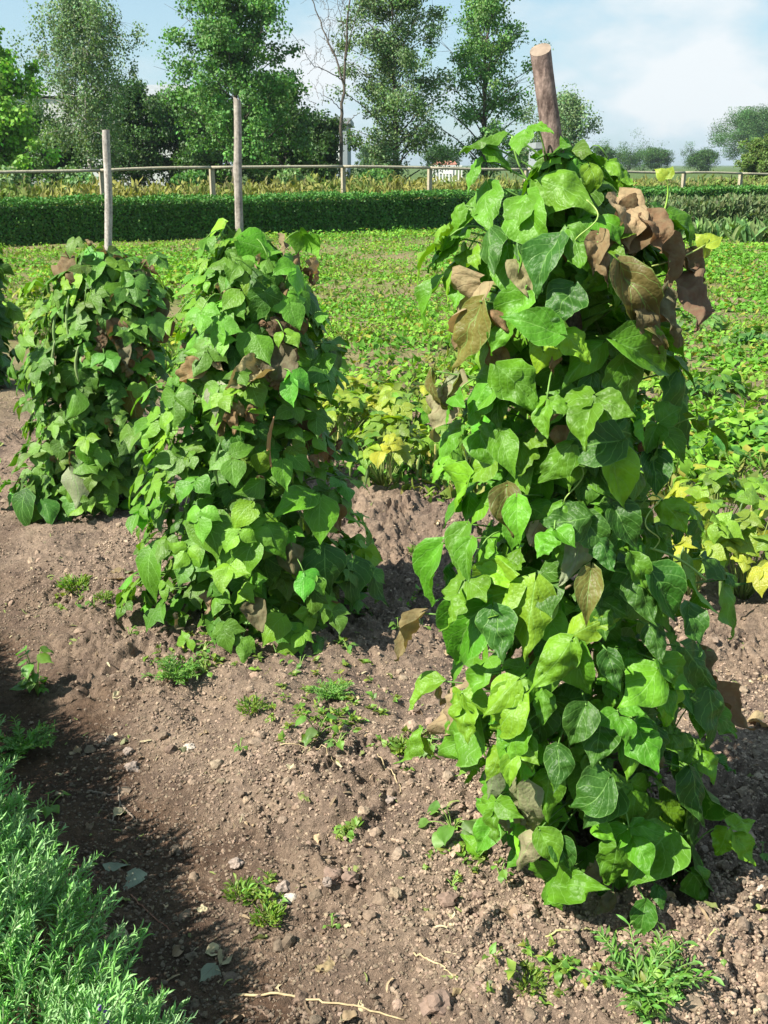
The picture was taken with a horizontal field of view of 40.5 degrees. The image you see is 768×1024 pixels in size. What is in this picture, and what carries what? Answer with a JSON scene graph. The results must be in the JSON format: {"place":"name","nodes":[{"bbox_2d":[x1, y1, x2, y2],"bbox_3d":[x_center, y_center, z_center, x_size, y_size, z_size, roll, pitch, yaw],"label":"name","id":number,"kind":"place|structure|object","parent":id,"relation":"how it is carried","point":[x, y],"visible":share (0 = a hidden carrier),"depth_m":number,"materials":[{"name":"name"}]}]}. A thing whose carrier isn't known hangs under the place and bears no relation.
{"place":"outdoors","nodes":[
{"label":"outdoors","id":0,"kind":"place"},
{"bbox_2d":[0,166,767,1023],"bbox_3d":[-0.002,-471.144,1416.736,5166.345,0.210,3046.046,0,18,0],"label":"ground","id":1,"kind":"structure","parent":0,"point":[378,512],"depth_m":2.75,"materials":[{"name":"soil"}]},
{"bbox_2d":[0,246,25,387],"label":"bean plant","id":2,"kind":"object","parent":1,"relation":"on","point":[10,313],"visible":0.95,"depth_m":7.03,"materials":[{"name":"green plant"}]},
{"bbox_2d":[0,163,35,189],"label":"shrub","id":3,"kind":"object","parent":1,"relation":"on","point":[11,178],"visible":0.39,"depth_m":34.07,"materials":[{"name":"green plant"}]},
{"bbox_2d":[5,95,47,185],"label":"bush","id":4,"kind":"object","parent":1,"relation":"on","point":[34,116],"visible":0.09,"depth_m":48.70,"materials":[{"name":"green plant"}]},
{"bbox_2d":[2,298,53,336],"bbox_3d":[-3.227,-1.736,9.348,0.673,0.353,0.630,0,18,0],"label":"bush bean","id":5,"kind":"object","parent":1,"relation":"on","point":[26,304],"visible":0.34,"depth_m":9.35,"materials":[{"name":"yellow plant"}]},
{"bbox_2d":[0,715,56,761],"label":"weed","id":6,"kind":"object","parent":1,"relation":"on","point":[16,746],"visible":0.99,"depth_m":2.88,"materials":[{"name":"green plant"}]},
{"bbox_2d":[6,285,52,309],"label":"bush bean","id":7,"kind":"object","parent":1,"relation":"on","point":[35,291],"visible":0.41,"depth_m":10.61,"materials":[{"name":"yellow plant"}]},
{"bbox_2d":[0,26,63,186],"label":"ash tree","id":8,"kind":"object","parent":1,"relation":"on","point":[16,133],"visible":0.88,"depth_m":37.11,"materials":[{"name":"green plant"}]},
{"bbox_2d":[10,645,53,695],"bbox_3d":[-1.059,0.480,3.124,0.138,0.163,0.112,-8,20,-23],"label":"weed","id":9,"kind":"object","parent":1,"relation":"on","point":[28,668],"visible":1,"depth_m":3.10,"materials":[{"name":"green plant"}]},
{"bbox_2d":[22,306,56,336],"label":"bush bean","id":10,"kind":"object","parent":1,"relation":"on","point":[27,316],"visible":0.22,"depth_m":8.87,"materials":[{"name":"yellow plant"}]},
{"bbox_2d":[21,790,70,818],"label":"weed","id":11,"kind":"object","parent":1,"relation":"on","point":[47,811],"visible":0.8,"depth_m":2.58,"materials":[{"name":"green plant"}]},
{"bbox_2d":[28,120,103,188],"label":"bush","id":12,"kind":"object","parent":1,"relation":"on","point":[69,161],"visible":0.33,"depth_m":46.54,"materials":[{"name":"green plant"}]},
{"bbox_2d":[56,573,93,593],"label":"weed","id":13,"kind":"object","parent":1,"relation":"on","point":[64,582],"visible":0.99,"depth_m":3.83,"materials":[{"name":"green plant"}]},
{"bbox_2d":[5,0,148,175],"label":"birch tree","id":14,"kind":"object","parent":1,"relation":"on","point":[90,26],"visible":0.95,"depth_m":42.04,"materials":[{"name":"green plant"}]},
{"bbox_2d":[57,165,98,190],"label":"shrub","id":15,"kind":"object","parent":1,"relation":"on","point":[77,177],"visible":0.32,"depth_m":34.03,"materials":[{"name":"green plant"}]},
{"bbox_2d":[0,236,177,525],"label":"bean plant","id":16,"kind":"object","parent":1,"relation":"on","point":[113,317],"visible":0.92,"depth_m":4.40,"materials":[{"name":"green plant"}]},
{"bbox_2d":[0,714,197,1023],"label":"lavender hedge","id":17,"kind":"object","parent":1,"relation":"on","point":[29,887],"visible":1,"depth_m":1.79,"materials":[{"name":"green plant"}]},
{"bbox_2d":[11,85,193,185],"bbox_3d":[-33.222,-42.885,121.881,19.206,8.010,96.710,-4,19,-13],"label":"building","id":18,"kind":"structure","parent":1,"relation":"on","point":[153,89],"depth_m":79.75,"materials":[{"name":"white paint"}]},
{"bbox_2d":[93,589,114,601],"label":"weed","id":19,"kind":"object","parent":1,"relation":"on","point":[104,595],"visible":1,"depth_m":3.62,"materials":[{"name":"green plant"}]},
{"bbox_2d":[102,130,112,437],"bbox_3d":[-1.201,-0.805,4.537,0.143,1.620,0.036,-1,18,-3],"label":"bean pole","id":20,"kind":"object","parent":1,"relation":"on","point":[107,188],"visible":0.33,"depth_m":4.35,"materials":[{"name":"grey wood"}]},
{"bbox_2d":[87,786,137,822],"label":"twig","id":21,"kind":"object","parent":1,"relation":"on","point":[121,805],"visible":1,"depth_m":2.70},
{"bbox_2d":[102,862,130,870],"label":"fallen leaf","id":22,"kind":"object","parent":1,"relation":"on","point":[114,866],"visible":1,"depth_m":2.44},
{"bbox_2d":[124,761,138,772],"bbox_3d":[-0.679,0.687,2.804,0.043,0.028,0.036,0,18,0],"label":"stone","id":23,"kind":"object","parent":1,"relation":"on","point":[132,766],"visible":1,"depth_m":2.79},
{"bbox_2d":[123,867,146,889],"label":"fallen leaf","id":24,"kind":"object","parent":1,"relation":"on","point":[135,876],"visible":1,"depth_m":2.41,"materials":[{"name":"plant"}]},
{"bbox_2d":[99,77,172,189],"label":"bush","id":25,"kind":"object","parent":1,"relation":"on","point":[141,148],"visible":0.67,"depth_m":50.00,"materials":[{"name":"green plant"}]},
{"bbox_2d":[138,330,184,372],"bbox_3d":[-1.616,-1.175,7.641,0.568,0.347,0.622,0,18,0],"label":"bush bean","id":26,"kind":"object","parent":1,"relation":"on","point":[170,343],"visible":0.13,"depth_m":7.50,"materials":[{"name":"green plant"}]},
{"bbox_2d":[141,653,207,684],"bbox_3d":[-0.628,0.467,3.095,0.188,0.067,0.182,0,18,0],"label":"weed","id":27,"kind":"object","parent":1,"relation":"on","point":[173,672],"visible":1,"depth_m":3.09,"materials":[{"name":"green plant"}]},
{"bbox_2d":[143,84,231,188],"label":"bush","id":28,"kind":"object","parent":1,"relation":"on","point":[173,129],"visible":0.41,"depth_m":51.57,"materials":[{"name":"green plant"}]},
{"bbox_2d":[169,169,206,187],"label":"shrub","id":29,"kind":"object","parent":1,"relation":"on","point":[195,175],"visible":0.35,"depth_m":36.01,"materials":[{"name":"green plant"}]},
{"bbox_2d":[200,963,220,981],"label":"fallen leaf","id":30,"kind":"object","parent":1,"relation":"on","point":[208,970],"visible":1,"depth_m":2.09,"materials":[{"name":"plant"}]},
{"bbox_2d":[168,86,257,187],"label":"bush","id":31,"kind":"object","parent":1,"relation":"on","point":[212,156],"visible":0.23,"depth_m":48.19,"materials":[{"name":"green plant"}]},
{"bbox_2d":[150,0,319,184],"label":"maple tree","id":32,"kind":"object","parent":1,"relation":"on","point":[227,45],"visible":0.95,"depth_m":39.84,"materials":[{"name":"green plant"}]},
{"bbox_2d":[228,857,244,868],"bbox_3d":[-0.339,0.808,2.389,0.038,0.031,0.029,0,18,0],"label":"stone","id":33,"kind":"object","parent":1,"relation":"on","point":[236,863],"visible":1,"depth_m":2.38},
{"bbox_2d":[221,873,257,903],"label":"weed","id":34,"kind":"object","parent":1,"relation":"on","point":[241,885],"visible":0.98,"depth_m":2.28,"materials":[{"name":"green plant"}]},
{"bbox_2d":[233,97,245,419],"bbox_3d":[-0.429,-0.437,3.304,0.050,1.642,0.035,0,18,0],"label":"bean pole","id":35,"kind":"object","parent":1,"relation":"on","point":[237,172],"visible":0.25,"depth_m":3.10,"materials":[{"name":"brown wood"}]},
{"bbox_2d":[115,218,388,663],"bbox_3d":[-0.446,-0.244,3.341,0.927,1.349,0.851,0,18,0],"label":"bean plant","id":36,"kind":"object","parent":1,"relation":"on","point":[268,555],"visible":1,"depth_m":3.17,"materials":[{"name":"green plant"}]},
{"bbox_2d":[235,692,269,715],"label":"weed","id":37,"kind":"object","parent":1,"relation":"on","point":[246,701],"visible":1,"depth_m":2.89,"materials":[{"name":"green plant"}]},
{"bbox_2d":[249,899,286,927],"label":"weed","id":38,"kind":"object","parent":1,"relation":"on","point":[269,909],"visible":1,"depth_m":2.21,"materials":[{"name":"green plant"}]},
{"bbox_2d":[242,135,299,187],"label":"bush","id":39,"kind":"object","parent":1,"relation":"on","point":[252,176],"visible":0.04,"depth_m":51.45,"materials":[{"name":"green plant"}]},
{"bbox_2d":[244,66,317,184],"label":"bush","id":40,"kind":"object","parent":1,"relation":"on","point":[287,155],"visible":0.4,"depth_m":46.59,"materials":[{"name":"green plant"}]},
{"bbox_2d":[274,880,289,895],"bbox_3d":[-0.223,0.830,2.300,0.039,0.034,0.039,0,18,0],"label":"stone","id":41,"kind":"object","parent":1,"relation":"on","point":[284,885],"visible":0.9,"depth_m":2.29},
{"bbox_2d":[274,164,311,186],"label":"shrub","id":42,"kind":"object","parent":1,"relation":"on","point":[285,175],"visible":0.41,"depth_m":37.75,"materials":[{"name":"green plant"}]},
{"bbox_2d":[294,713,338,746],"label":"weed","id":43,"kind":"object","parent":1,"relation":"on","point":[311,733],"visible":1,"depth_m":2.71,"materials":[{"name":"green plant"}]},
{"bbox_2d":[237,992,404,1020],"bbox_3d":[-0.124,0.945,1.993,0.343,0.036,0.016,5,19,15],"label":"dry stalk","id":44,"kind":"object","parent":1,"relation":"on","point":[293,996],"visible":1,"depth_m":1.99,"materials":[{"name":"plant"}]},
{"bbox_2d":[292,118,353,178],"bbox_3d":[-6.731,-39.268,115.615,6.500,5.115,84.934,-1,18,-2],"label":"building","id":45,"kind":"structure","parent":1,"relation":"on","point":[346,157],"depth_m":75.81,"materials":[{"name":"white paint"}]},
{"bbox_2d":[315,955,334,971],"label":"fallen leaf","id":46,"kind":"object","parent":1,"relation":"on","point":[328,965],"visible":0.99,"depth_m":2.06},
{"bbox_2d":[292,0,365,171],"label":"bare tree","id":47,"kind":"object","parent":1,"relation":"on","point":[343,79],"visible":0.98,"depth_m":44.64,"materials":[{"name":"brown plant"}]},
{"bbox_2d":[308,677,353,701],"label":"weed","id":48,"kind":"object","parent":1,"relation":"on","point":[332,691],"visible":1,"depth_m":2.96,"materials":[{"name":"green plant"}]},
{"bbox_2d":[298,108,366,182],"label":"bush","id":49,"kind":"object","parent":1,"relation":"on","point":[325,140],"visible":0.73,"depth_m":50.38,"materials":[{"name":"green plant"}]},
{"bbox_2d":[323,867,343,884],"bbox_3d":[-0.111,0.800,2.289,0.046,0.030,0.038,0,18,0],"label":"stone","id":50,"kind":"object","parent":1,"relation":"on","point":[334,874],"visible":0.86,"depth_m":2.28,"materials":[{"name":"stone"}]},
{"bbox_2d":[324,732,350,749],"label":"weed","id":51,"kind":"object","parent":1,"relation":"on","point":[340,744],"visible":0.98,"depth_m":2.66,"materials":[{"name":"green plant"}]},
{"bbox_2d":[333,824,355,841],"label":"weed","id":52,"kind":"object","parent":1,"relation":"on","point":[351,834],"visible":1,"depth_m":2.39,"materials":[{"name":"green plant"}]},
{"bbox_2d":[341,871,358,884],"bbox_3d":[-0.073,0.794,2.260,0.041,0.032,0.036,0,18,0],"label":"stone","id":53,"kind":"object","parent":1,"relation":"on","point":[349,877],"visible":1,"depth_m":2.25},
{"bbox_2d":[317,389,386,444],"bbox_3d":[-0.234,-0.511,5.736,0.582,0.352,0.485,-6,19,-16],"label":"bush bean","id":54,"kind":"object","parent":1,"relation":"on","point":[347,400],"visible":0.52,"depth_m":5.65,"materials":[{"name":"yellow plant"}]},
{"bbox_2d":[318,374,393,426],"bbox_3d":[-0.175,-0.651,6.159,0.547,0.327,0.608,0,18,0],"label":"bush bean","id":55,"kind":"object","parent":1,"relation":"on","point":[367,393],"visible":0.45,"depth_m":6.08,"materials":[{"name":"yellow plant"}]},
{"bbox_2d":[48,576,697,1009],"bbox_3d":[-0.324,0.581,2.900,1.430,0.186,2.461,-4,19,-10],"label":"seedling cover","id":56,"kind":"object","parent":1,"relation":"on","point":[356,822],"visible":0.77,"depth_m":2.43,"materials":[{"name":"green plant"}]},
{"bbox_2d":[353,144,393,170],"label":"distant tree","id":57,"kind":"object","parent":1,"relation":"on","point":[361,155],"visible":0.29,"depth_m":141.46,"materials":[{"name":"green plant"}]},
{"bbox_2d":[355,168,397,184],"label":"shrub","id":58,"kind":"object","parent":1,"relation":"on","point":[372,173],"visible":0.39,"depth_m":41.45,"materials":[{"name":"green plant"}]},
{"bbox_2d":[0,225,767,485],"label":"crop leaves","id":59,"kind":"object","parent":1,"relation":"on","point":[686,467],"visible":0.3,"depth_m":10.15,"materials":[{"name":"green plant"}]},
{"bbox_2d":[0,183,767,246],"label":"hedge","id":60,"kind":"object","parent":1,"relation":"on","point":[145,218],"visible":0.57,"depth_m":22.54,"materials":[{"name":"green plant"}]},
{"bbox_2d":[0,170,767,206],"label":"tall grass","id":61,"kind":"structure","parent":1,"relation":"on","point":[118,188],"depth_m":28.31,"materials":[{"name":"plant"}]},
{"bbox_2d":[0,442,767,1023],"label":"dry plant bits","id":62,"kind":"object","parent":1,"relation":"on","point":[212,946],"visible":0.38,"depth_m":2.23,"materials":[{"name":"plant"}]},
{"bbox_2d":[0,165,767,203],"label":"rail fence","id":63,"kind":"object","parent":1,"relation":"on","point":[343,178],"visible":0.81,"depth_m":25.69,"materials":[{"name":"brown wood"}]},
{"bbox_2d":[0,229,767,504],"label":"field weeds","id":64,"kind":"object","parent":1,"relation":"on","point":[449,492],"visible":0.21,"depth_m":9.35,"materials":[{"name":"green plant"}]},
{"bbox_2d":[336,412,436,488],"bbox_3d":[0.035,-0.282,4.955,0.548,0.345,0.493,0,18,0],"label":"bush bean","id":65,"kind":"object","parent":1,"relation":"on","point":[375,453],"visible":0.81,"depth_m":4.89,"materials":[{"name":"yellow plant"}]},
{"bbox_2d":[323,0,461,181],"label":"poplar tree","id":66,"kind":"object","parent":1,"relation":"on","point":[395,55],"visible":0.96,"depth_m":45.85,"materials":[{"name":"green plant"}]},
{"bbox_2d":[390,733,409,752],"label":"weed","id":67,"kind":"object","parent":1,"relation":"on","point":[400,739],"visible":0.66,"depth_m":2.70,"materials":[{"name":"green plant"}]},
{"bbox_2d":[375,377,454,440],"bbox_3d":[0.179,-0.592,5.974,0.467,0.348,0.487,0,18,0],"label":"bush bean","id":68,"kind":"object","parent":1,"relation":"on","point":[391,402],"visible":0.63,"depth_m":5.84,"materials":[{"name":"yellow plant"}]},
{"bbox_2d":[391,418,471,480],"bbox_3d":[0.246,-0.309,5.158,0.442,0.324,0.428,0,18,0],"label":"bush bean","id":69,"kind":"object","parent":1,"relation":"on","point":[460,452],"visible":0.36,"depth_m":5.06,"materials":[{"name":"green plant"}]},
{"bbox_2d":[418,989,452,1017],"bbox_3d":[0.096,0.910,1.926,0.065,0.050,0.057,0,18,0],"label":"stone","id":70,"kind":"object","parent":1,"relation":"on","point":[436,1002],"visible":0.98,"depth_m":1.91,"materials":[{"name":"stone"}]},
{"bbox_2d":[420,144,462,173],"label":"distant tree","id":71,"kind":"object","parent":1,"relation":"on","point":[425,156],"visible":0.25,"depth_m":159.78,"materials":[{"name":"green plant"}]},
{"bbox_2d":[435,161,456,176],"bbox_3d":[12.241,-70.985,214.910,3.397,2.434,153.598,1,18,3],"label":"house","id":72,"kind":"structure","parent":1,"relation":"on","point":[454,162],"depth_m":142.64,"materials":[{"name":"white tile"}]},
{"bbox_2d":[418,800,476,851],"bbox_3d":[0.134,0.708,2.362,0.106,0.069,0.173,-14,23,-36],"label":"weed","id":73,"kind":"object","parent":1,"relation":"on","point":[441,836],"visible":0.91,"depth_m":2.33,"materials":[{"name":"green plant"}]},
{"bbox_2d":[436,891,458,908],"bbox_3d":[0.136,0.818,2.197,0.042,0.035,0.046,10,21,28],"label":"stone","id":74,"kind":"object","parent":1,"relation":"on","point":[448,899],"visible":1,"depth_m":2.18,"materials":[{"name":"stone"}]},
{"bbox_2d":[432,165,462,181],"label":"railing","id":75,"kind":"object","parent":1,"relation":"on","point":[461,166],"visible":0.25,"depth_m":57.06,"materials":[{"name":"white paint"}]},
{"bbox_2d":[414,0,553,178],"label":"poplar tree","id":76,"kind":"object","parent":1,"relation":"on","point":[485,13],"visible":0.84,"depth_m":47.59,"materials":[{"name":"green plant"}]},
{"bbox_2d":[491,860,513,882],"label":"weed","id":77,"kind":"object","parent":1,"relation":"on","point":[502,873],"visible":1,"depth_m":2.20,"materials":[{"name":"green plant"}]},
{"bbox_2d":[504,146,530,174],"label":"distant tree","id":78,"kind":"object","parent":1,"relation":"on","point":[512,163],"visible":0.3,"depth_m":150.62,"materials":[{"name":"green plant"}]},
{"bbox_2d":[512,963,547,997],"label":"weed","id":79,"kind":"object","parent":1,"relation":"on","point":[541,983],"visible":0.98,"depth_m":1.95,"materials":[{"name":"green plant"}]},
{"bbox_2d":[527,142,541,171],"bbox_3d":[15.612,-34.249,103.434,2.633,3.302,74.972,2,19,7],"label":"shed","id":80,"kind":"structure","parent":1,"relation":"on","point":[536,146],"depth_m":69.34,"materials":[{"name":"white paint"}]},
{"bbox_2d":[537,955,571,986],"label":"weed","id":81,"kind":"object","parent":1,"relation":"on","point":[558,975],"visible":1,"depth_m":1.95,"materials":[{"name":"green plant"}]},
{"bbox_2d":[513,82,603,167],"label":"willow tree","id":82,"kind":"object","parent":1,"relation":"on","point":[571,113],"visible":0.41,"depth_m":78.46,"materials":[{"name":"green plant"}]},
{"bbox_2d":[393,121,755,935],"bbox_3d":[0.391,0.090,2.100,0.695,1.645,0.638,-12,22,-31],"label":"bean plant","id":83,"kind":"object","parent":1,"relation":"on","point":[565,455],"visible":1,"depth_m":1.94,"materials":[{"name":"green plant"}]},
{"bbox_2d":[530,43,622,770],"bbox_3d":[0.409,-0.016,2.085,0.312,1.693,0.049,-1,18,-3],"label":"bean pole","id":84,"kind":"object","parent":1,"relation":"on","point":[544,82],"visible":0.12,"depth_m":1.82,"materials":[{"name":"brown wood"}]},
{"bbox_2d":[591,144,623,160],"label":"distant tree","id":85,"kind":"object","parent":1,"relation":"on","point":[609,152],"visible":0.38,"depth_m":159.62,"materials":[{"name":"green plant"}]},
{"bbox_2d":[594,127,664,170],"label":"distant tree","id":86,"kind":"object","parent":1,"relation":"on","point":[628,161],"visible":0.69,"depth_m":216.53,"materials":[{"name":"green plant"}]},
{"bbox_2d":[571,914,724,1022],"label":"weed","id":87,"kind":"object","parent":1,"relation":"on","point":[644,996],"visible":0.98,"depth_m":1.90,"materials":[{"name":"green plant"}]},
{"bbox_2d":[636,1002,671,1023],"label":"weed","id":88,"kind":"object","parent":1,"relation":"on","point":[646,1020],"visible":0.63,"depth_m":1.83,"materials":[{"name":"green plant"}]},
{"bbox_2d":[635,145,675,170],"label":"distant tree","id":89,"kind":"object","parent":1,"relation":"on","point":[655,158],"visible":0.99,"depth_m":197.74,"materials":[{"name":"green plant"}]},
{"bbox_2d":[616,191,767,223],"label":"herb row","id":90,"kind":"object","parent":1,"relation":"on","point":[751,206],"visible":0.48,"depth_m":26.99,"materials":[{"name":"green plant"}]},
{"bbox_2d":[684,217,710,240],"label":"strap leaved plant","id":91,"kind":"object","parent":1,"relation":"on","point":[702,228],"visible":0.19,"depth_m":21.48,"materials":[{"name":"green plant"}]},
{"bbox_2d":[680,141,721,170],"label":"distant tree","id":92,"kind":"object","parent":1,"relation":"on","point":[700,159],"visible":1,"depth_m":197.53,"materials":[{"name":"green plant"}]},
{"bbox_2d":[642,496,762,595],"bbox_3d":[1.122,0.117,3.718,0.386,0.365,0.462,0,18,0],"label":"bush bean","id":93,"kind":"object","parent":1,"relation":"on","point":[722,533],"visible":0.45,"depth_m":3.59,"materials":[{"name":"yellow plant"}]},
{"bbox_2d":[676,314,731,334],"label":"leafy plant","id":94,"kind":"object","parent":1,"relation":"on","point":[717,319],"visible":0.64,"depth_m":9.79,"materials":[{"name":"green plant"}]},
{"bbox_2d":[696,217,731,237],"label":"strap leaved plant","id":95,"kind":"object","parent":1,"relation":"on","point":[716,229],"visible":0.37,"depth_m":22.15,"materials":[{"name":"green plant"}]},
{"bbox_2d":[664,463,767,531],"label":"bush bean","id":96,"kind":"object","parent":1,"relation":"on","point":[719,482],"visible":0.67,"depth_m":4.17,"materials":[{"name":"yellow plant"}]},
{"bbox_2d":[684,428,751,471],"bbox_3d":[1.741,-0.341,5.674,0.490,0.232,0.487,3,19,10],"label":"leafy plant","id":97,"kind":"object","parent":1,"relation":"on","point":[720,444],"visible":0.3,"depth_m":5.57,"materials":[{"name":"green plant"}]},
{"bbox_2d":[685,371,756,402],"bbox_3d":[2.186,-0.828,6.918,0.498,0.231,0.507,0,18,0],"label":"leafy plant","id":98,"kind":"object","parent":1,"relation":"on","point":[721,381],"visible":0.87,"depth_m":6.82,"materials":[{"name":"green plant"}]},
{"bbox_2d":[681,485,767,599],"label":"bush bean","id":99,"kind":"object","parent":1,"relation":"on","point":[756,577],"visible":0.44,"depth_m":3.60,"materials":[{"name":"yellow plant"}]},
{"bbox_2d":[710,214,748,236],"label":"strap leaved plant","id":100,"kind":"object","parent":1,"relation":"on","point":[729,221],"visible":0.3,"depth_m":22.65,"materials":[{"name":"green plant"}]},
{"bbox_2d":[698,404,767,446],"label":"leafy plant","id":101,"kind":"object","parent":1,"relation":"on","point":[756,430],"visible":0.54,"depth_m":5.86,"materials":[{"name":"green plant"}]},
{"bbox_2d":[706,103,767,160],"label":"distant tree","id":102,"kind":"object","parent":1,"relation":"on","point":[750,123],"visible":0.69,"depth_m":176.75,"materials":[{"name":"green plant"}]},
{"bbox_2d":[719,325,767,345],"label":"leafy plant","id":103,"kind":"object","parent":1,"relation":"on","point":[746,336],"visible":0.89,"depth_m":8.97,"materials":[{"name":"green plant"}]},
{"bbox_2d":[721,217,767,242],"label":"strap leaved plant","id":104,"kind":"object","parent":1,"relation":"on","point":[751,231],"visible":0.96,"depth_m":21.07,"materials":[{"name":"green plant"}]},
{"bbox_2d":[733,133,767,182],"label":"distant tree","id":105,"kind":"object","parent":1,"relation":"on","point":[754,159],"visible":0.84,"depth_m":58.30,"materials":[{"name":"green plant"}]},
{"bbox_2d":[747,710,767,727],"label":"fallen leaf","id":106,"kind":"object","parent":1,"relation":"on","point":[757,716],"visible":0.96,"depth_m":2.97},
{"bbox_2d":[0,0,767,165],"label":"sky","id":107,"kind":"structure","parent":0,"point":[665,69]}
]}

